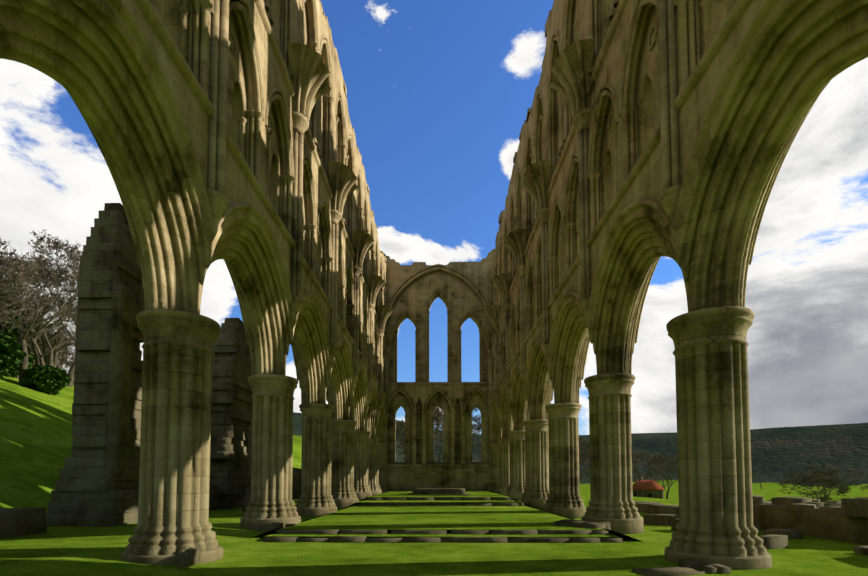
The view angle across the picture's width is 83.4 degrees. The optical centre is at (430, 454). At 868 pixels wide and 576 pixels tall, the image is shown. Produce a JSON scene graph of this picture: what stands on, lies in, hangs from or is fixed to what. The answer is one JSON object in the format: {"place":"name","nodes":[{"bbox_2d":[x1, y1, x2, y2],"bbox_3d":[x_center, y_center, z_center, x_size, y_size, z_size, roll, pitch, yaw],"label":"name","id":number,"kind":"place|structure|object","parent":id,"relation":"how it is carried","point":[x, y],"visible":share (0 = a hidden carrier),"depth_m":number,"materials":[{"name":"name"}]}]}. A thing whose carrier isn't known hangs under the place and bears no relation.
{"place":"outdoors","nodes":[
{"label":"outdoors","id":0,"kind":"place"},
{"bbox_2d":[0,0,397,442],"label":"arcade wall","id":1,"kind":"structure","parent":0,"point":[222,129],"depth_m":11.74,"materials":[{"name":"beige stone"}]},
{"bbox_2d":[0,375,867,575],"bbox_3d":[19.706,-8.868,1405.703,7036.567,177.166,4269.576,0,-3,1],"label":"ground","id":2,"kind":"structure","parent":0,"point":[36,437],"depth_m":11.06,"materials":[{"name":"green plant"}]},
{"bbox_2d":[3,303,20,338],"bbox_3d":[-51.142,-14.315,59.475,3.188,8.822,3.296,0,-3,1],"label":"conifer","id":3,"kind":"object","parent":2,"relation":"on","point":[15,330],"visible":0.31,"depth_m":59.14,"materials":[{"name":"green plant"}]},
{"bbox_2d":[0,333,25,378],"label":"bush","id":4,"kind":"object","parent":2,"relation":"on","point":[11,354],"visible":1,"depth_m":43.34,"materials":[{"name":"green plant"}]},
{"bbox_2d":[1,290,27,324],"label":"tree","id":5,"kind":"object","parent":2,"relation":"on","point":[9,306],"visible":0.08,"depth_m":60.68,"materials":[{"name":"grey plant"}]},
{"bbox_2d":[0,255,33,329],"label":"tree","id":6,"kind":"object","parent":2,"relation":"on","point":[2,327],"visible":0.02,"depth_m":59.74,"materials":[{"name":"grey plant"}]},
{"bbox_2d":[0,238,40,281],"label":"tree","id":7,"kind":"object","parent":2,"relation":"on","point":[13,258],"visible":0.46,"depth_m":49.68,"materials":[{"name":"grey plant"}]},
{"bbox_2d":[6,343,35,377],"bbox_3d":[-42.279,-9.476,48.255,4.788,3.932,5.145,0,-3,1],"label":"bush","id":8,"kind":"object","parent":2,"relation":"on","point":[15,372],"visible":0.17,"depth_m":48.76,"materials":[{"name":"green plant"}]},
{"bbox_2d":[0,277,41,319],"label":"tree","id":9,"kind":"object","parent":2,"relation":"on","point":[31,295],"visible":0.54,"depth_m":50.25,"materials":[{"name":"grey plant"}]},
{"bbox_2d":[0,255,58,331],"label":"tree","id":10,"kind":"object","parent":2,"relation":"on","point":[24,293],"visible":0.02,"depth_m":60.48,"materials":[{"name":"grey plant"}]},
{"bbox_2d":[1,313,57,346],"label":"tree","id":11,"kind":"object","parent":2,"relation":"on","point":[44,331],"visible":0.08,"depth_m":88.54,"materials":[{"name":"brown plant"}]},
{"bbox_2d":[0,287,60,339],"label":"tree","id":12,"kind":"object","parent":2,"relation":"on","point":[35,306],"visible":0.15,"depth_m":63.66,"materials":[{"name":"grey plant"}]},
{"bbox_2d":[1,313,70,366],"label":"tree","id":13,"kind":"object","parent":2,"relation":"on","point":[53,340],"visible":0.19,"depth_m":77.19,"materials":[{"name":"brown plant"}]},
{"bbox_2d":[0,260,73,365],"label":"tree","id":14,"kind":"object","parent":2,"relation":"on","point":[50,359],"visible":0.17,"depth_m":56.27,"materials":[{"name":"brown plant"}]},
{"bbox_2d":[0,247,76,364],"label":"tree","id":15,"kind":"object","parent":2,"relation":"on","point":[45,348],"depth_m":65.25,"materials":[{"name":"brown plant"}]},
{"bbox_2d":[1,292,75,364],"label":"tree","id":16,"kind":"object","parent":2,"relation":"on","point":[31,348],"visible":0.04,"depth_m":75.81,"materials":[{"name":"brown plant"}]},
{"bbox_2d":[0,271,77,373],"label":"tree","id":17,"kind":"object","parent":2,"relation":"on","point":[61,302],"visible":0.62,"depth_m":45.48,"materials":[{"name":"brown plant"}]},
{"bbox_2d":[0,237,80,378],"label":"tree","id":18,"kind":"object","parent":2,"relation":"on","point":[24,327],"visible":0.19,"depth_m":50.41,"materials":[{"name":"brown plant"}]},
{"bbox_2d":[5,292,76,366],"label":"tree","id":19,"kind":"object","parent":2,"relation":"on","point":[55,356],"visible":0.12,"depth_m":69.44,"materials":[{"name":"brown plant"}]},
{"bbox_2d":[0,239,82,385],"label":"tree","id":20,"kind":"object","parent":2,"relation":"on","point":[19,277],"visible":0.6,"depth_m":43.51,"materials":[{"name":"brown plant"}]},
{"bbox_2d":[0,229,82,364],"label":"tree","id":21,"kind":"object","parent":2,"relation":"on","point":[56,244],"visible":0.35,"depth_m":49.22,"materials":[{"name":"brown plant"}]},
{"bbox_2d":[8,267,77,386],"bbox_3d":[-43.281,-14.886,61.694,16.861,14.538,14.515,2,-4,-36],"label":"tree","id":22,"kind":"object","parent":2,"relation":"on","point":[71,372],"visible":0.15,"depth_m":59.21,"materials":[{"name":"brown plant"}]},
{"bbox_2d":[21,364,70,394],"bbox_3d":[-36.299,-6.989,46.006,3.724,2.949,4.002,0,-3,1],"label":"bush","id":23,"kind":"object","parent":2,"relation":"on","point":[54,380],"visible":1,"depth_m":45.07,"materials":[{"name":"green plant"}]},
{"bbox_2d":[21,294,75,350],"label":"tree","id":24,"kind":"object","parent":2,"relation":"on","point":[29,342],"visible":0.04,"depth_m":77.26,"materials":[{"name":"brown plant"}]},
{"bbox_2d":[36,327,74,365],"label":"tree","id":25,"kind":"object","parent":2,"relation":"on","point":[63,344],"visible":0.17,"depth_m":87.96,"materials":[{"name":"grey plant"}]},
{"bbox_2d":[37,329,74,368],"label":"tree","id":26,"kind":"object","parent":2,"relation":"on","point":[53,342],"visible":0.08,"depth_m":96.77,"materials":[{"name":"brown plant"}]},
{"bbox_2d":[37,340,74,368],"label":"tree","id":27,"kind":"object","parent":2,"relation":"on","point":[65,358],"depth_m":108.05,"materials":[{"name":"grey plant"}]},
{"bbox_2d":[53,355,73,369],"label":"tree","id":28,"kind":"object","parent":2,"relation":"on","point":[67,363],"visible":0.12,"depth_m":112.80,"materials":[{"name":"grey plant"}]},
{"bbox_2d":[61,330,74,363],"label":"tree","id":29,"kind":"object","parent":2,"relation":"on","point":[69,346],"visible":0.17,"depth_m":85.13,"materials":[{"name":"grey plant"}]},
{"bbox_2d":[120,309,388,564],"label":"pillars","id":30,"kind":"structure","parent":2,"relation":"on","point":[343,463],"depth_m":9.02,"materials":[{"name":"stone"}]},
{"bbox_2d":[396,421,404,447],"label":"tree","id":31,"kind":"object","parent":2,"relation":"on","point":[397,434],"visible":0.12,"depth_m":69.82,"materials":[{"name":"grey plant"}]},
{"bbox_2d":[396,415,442,457],"bbox_3d":[-2.134,0.022,57.712,11.359,9.794,9.779,-1,-3,16],"label":"tree","id":32,"kind":"object","parent":2,"relation":"on","point":[400,425],"visible":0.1,"depth_m":56.15,"materials":[{"name":"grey plant"}]},
{"bbox_2d":[396,411,443,450],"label":"tree","id":33,"kind":"object","parent":2,"relation":"on","point":[434,443],"visible":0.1,"depth_m":74.67,"materials":[{"name":"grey plant"}]},
{"bbox_2d":[0,203,867,555],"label":"ruined walls","id":34,"kind":"structure","parent":2,"relation":"on","point":[98,483],"depth_m":14.50,"materials":[{"name":"stone"}]},
{"bbox_2d":[398,407,478,461],"bbox_3d":[1.166,-0.717,66.526,11.183,12.302,7.750,0,-3,4],"label":"tree","id":35,"kind":"object","parent":2,"relation":"on","point":[402,443],"visible":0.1,"depth_m":64.67,"materials":[{"name":"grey plant"}]},
{"bbox_2d":[248,491,642,541],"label":"lawn","id":36,"kind":"structure","parent":2,"relation":"on","point":[451,517],"depth_m":15.87,"materials":[{"name":"green plant"}]},
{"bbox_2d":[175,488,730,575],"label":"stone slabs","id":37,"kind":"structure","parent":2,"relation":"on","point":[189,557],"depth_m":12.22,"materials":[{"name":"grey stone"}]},
{"bbox_2d":[433,406,480,460],"bbox_3d":[5.160,-0.978,61.001,14.721,12.151,8.499,1,-3,-21],"label":"tree","id":38,"kind":"object","parent":2,"relation":"on","point":[437,412],"visible":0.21,"depth_m":59.06,"materials":[{"name":"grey plant"}]},
{"bbox_2d":[472,414,480,452],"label":"tree","id":39,"kind":"object","parent":2,"relation":"on","point":[475,418],"visible":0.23,"depth_m":67.61,"materials":[{"name":"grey plant"}]},
{"bbox_2d":[579,439,589,473],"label":"tree","id":40,"kind":"object","parent":2,"relation":"on","point":[583,447],"visible":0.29,"depth_m":108.97,"materials":[{"name":"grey plant"}]},
{"bbox_2d":[579,447,589,479],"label":"tree","id":41,"kind":"object","parent":2,"relation":"on","point":[581,475],"visible":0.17,"depth_m":116.07,"materials":[{"name":"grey plant"}]},
{"bbox_2d":[579,436,589,471],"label":"tree","id":42,"kind":"object","parent":2,"relation":"on","point":[588,455],"visible":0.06,"depth_m":120.79,"materials":[{"name":"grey plant"}]},
{"bbox_2d":[488,306,771,569],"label":"pillars","id":43,"kind":"structure","parent":2,"relation":"on","point":[535,463],"depth_m":8.88,"materials":[{"name":"stone"}]},
{"bbox_2d":[479,0,867,442],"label":"arcade wall","id":44,"kind":"structure","parent":43,"relation":"on","point":[652,132],"depth_m":11.73,"materials":[{"name":"beige stone"}]},
{"bbox_2d":[632,454,643,481],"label":"tree","id":45,"kind":"object","parent":2,"relation":"on","point":[636,466],"visible":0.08,"depth_m":147.20,"materials":[{"name":"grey plant"}]},
{"bbox_2d":[632,466,645,478],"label":"tree","id":46,"kind":"object","parent":2,"relation":"on","point":[636,470],"visible":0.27,"depth_m":162.22,"materials":[{"name":"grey plant"}]},
{"bbox_2d":[632,452,654,468],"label":"tree","id":47,"kind":"object","parent":2,"relation":"on","point":[640,459],"visible":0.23,"depth_m":119.20,"materials":[{"name":"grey plant"}]},
{"bbox_2d":[632,477,664,498],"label":"house","id":48,"kind":"structure","parent":2,"relation":"on","point":[641,487],"depth_m":94.11,"materials":[{"name":"stone"}]},
{"bbox_2d":[632,452,670,481],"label":"tree","id":49,"kind":"object","parent":2,"relation":"on","point":[637,456],"visible":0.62,"depth_m":134.77,"materials":[{"name":"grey plant"}]},
{"bbox_2d":[643,451,677,498],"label":"tree","id":50,"kind":"object","parent":2,"relation":"on","point":[656,458],"visible":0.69,"depth_m":107.66,"materials":[{"name":"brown plant"}]},
{"bbox_2d":[643,462,677,481],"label":"tree","id":51,"kind":"object","parent":2,"relation":"on","point":[651,475],"visible":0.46,"depth_m":188.47,"materials":[{"name":"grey plant"}]},
{"bbox_2d":[649,466,672,487],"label":"tree","id":52,"kind":"object","parent":2,"relation":"on","point":[659,472],"visible":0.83,"depth_m":165.92,"materials":[{"name":"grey plant"}]},
{"bbox_2d":[646,467,676,488],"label":"tree","id":53,"kind":"object","parent":2,"relation":"on","point":[656,475],"visible":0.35,"depth_m":295.40,"materials":[{"name":"grey plant"}]},
{"bbox_2d":[666,459,677,482],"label":"tree","id":54,"kind":"object","parent":2,"relation":"on","point":[671,471],"visible":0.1,"depth_m":138.94,"materials":[{"name":"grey plant"}]},
{"bbox_2d":[751,470,769,488],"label":"tree","id":55,"kind":"object","parent":2,"relation":"on","point":[761,475],"visible":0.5,"depth_m":324.74,"materials":[{"name":"grey plant"}]},
{"bbox_2d":[804,464,835,488],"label":"tree","id":56,"kind":"object","parent":2,"relation":"on","point":[812,467],"visible":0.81,"depth_m":307.56,"materials":[{"name":"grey plant"}]},
{"bbox_2d":[777,468,866,501],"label":"tree","id":57,"kind":"object","parent":2,"relation":"on","point":[829,480],"visible":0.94,"depth_m":74.80,"materials":[{"name":"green plant"}]},
{"bbox_2d":[820,481,867,500],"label":"bush","id":58,"kind":"object","parent":2,"relation":"on","point":[857,484],"visible":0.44,"depth_m":81.57,"materials":[{"name":"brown plant"}]},
{"bbox_2d":[0,0,867,434],"label":"sky","id":59,"kind":"structure","parent":0,"point":[440,93],"materials":[{"name":"blue"}]},
{"bbox_2d":[383,249,496,497],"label":"gable wall","id":60,"kind":"structure","parent":0,"point":[415,290],"depth_m":41.59,"materials":[{"name":"beige stone"}]}
]}

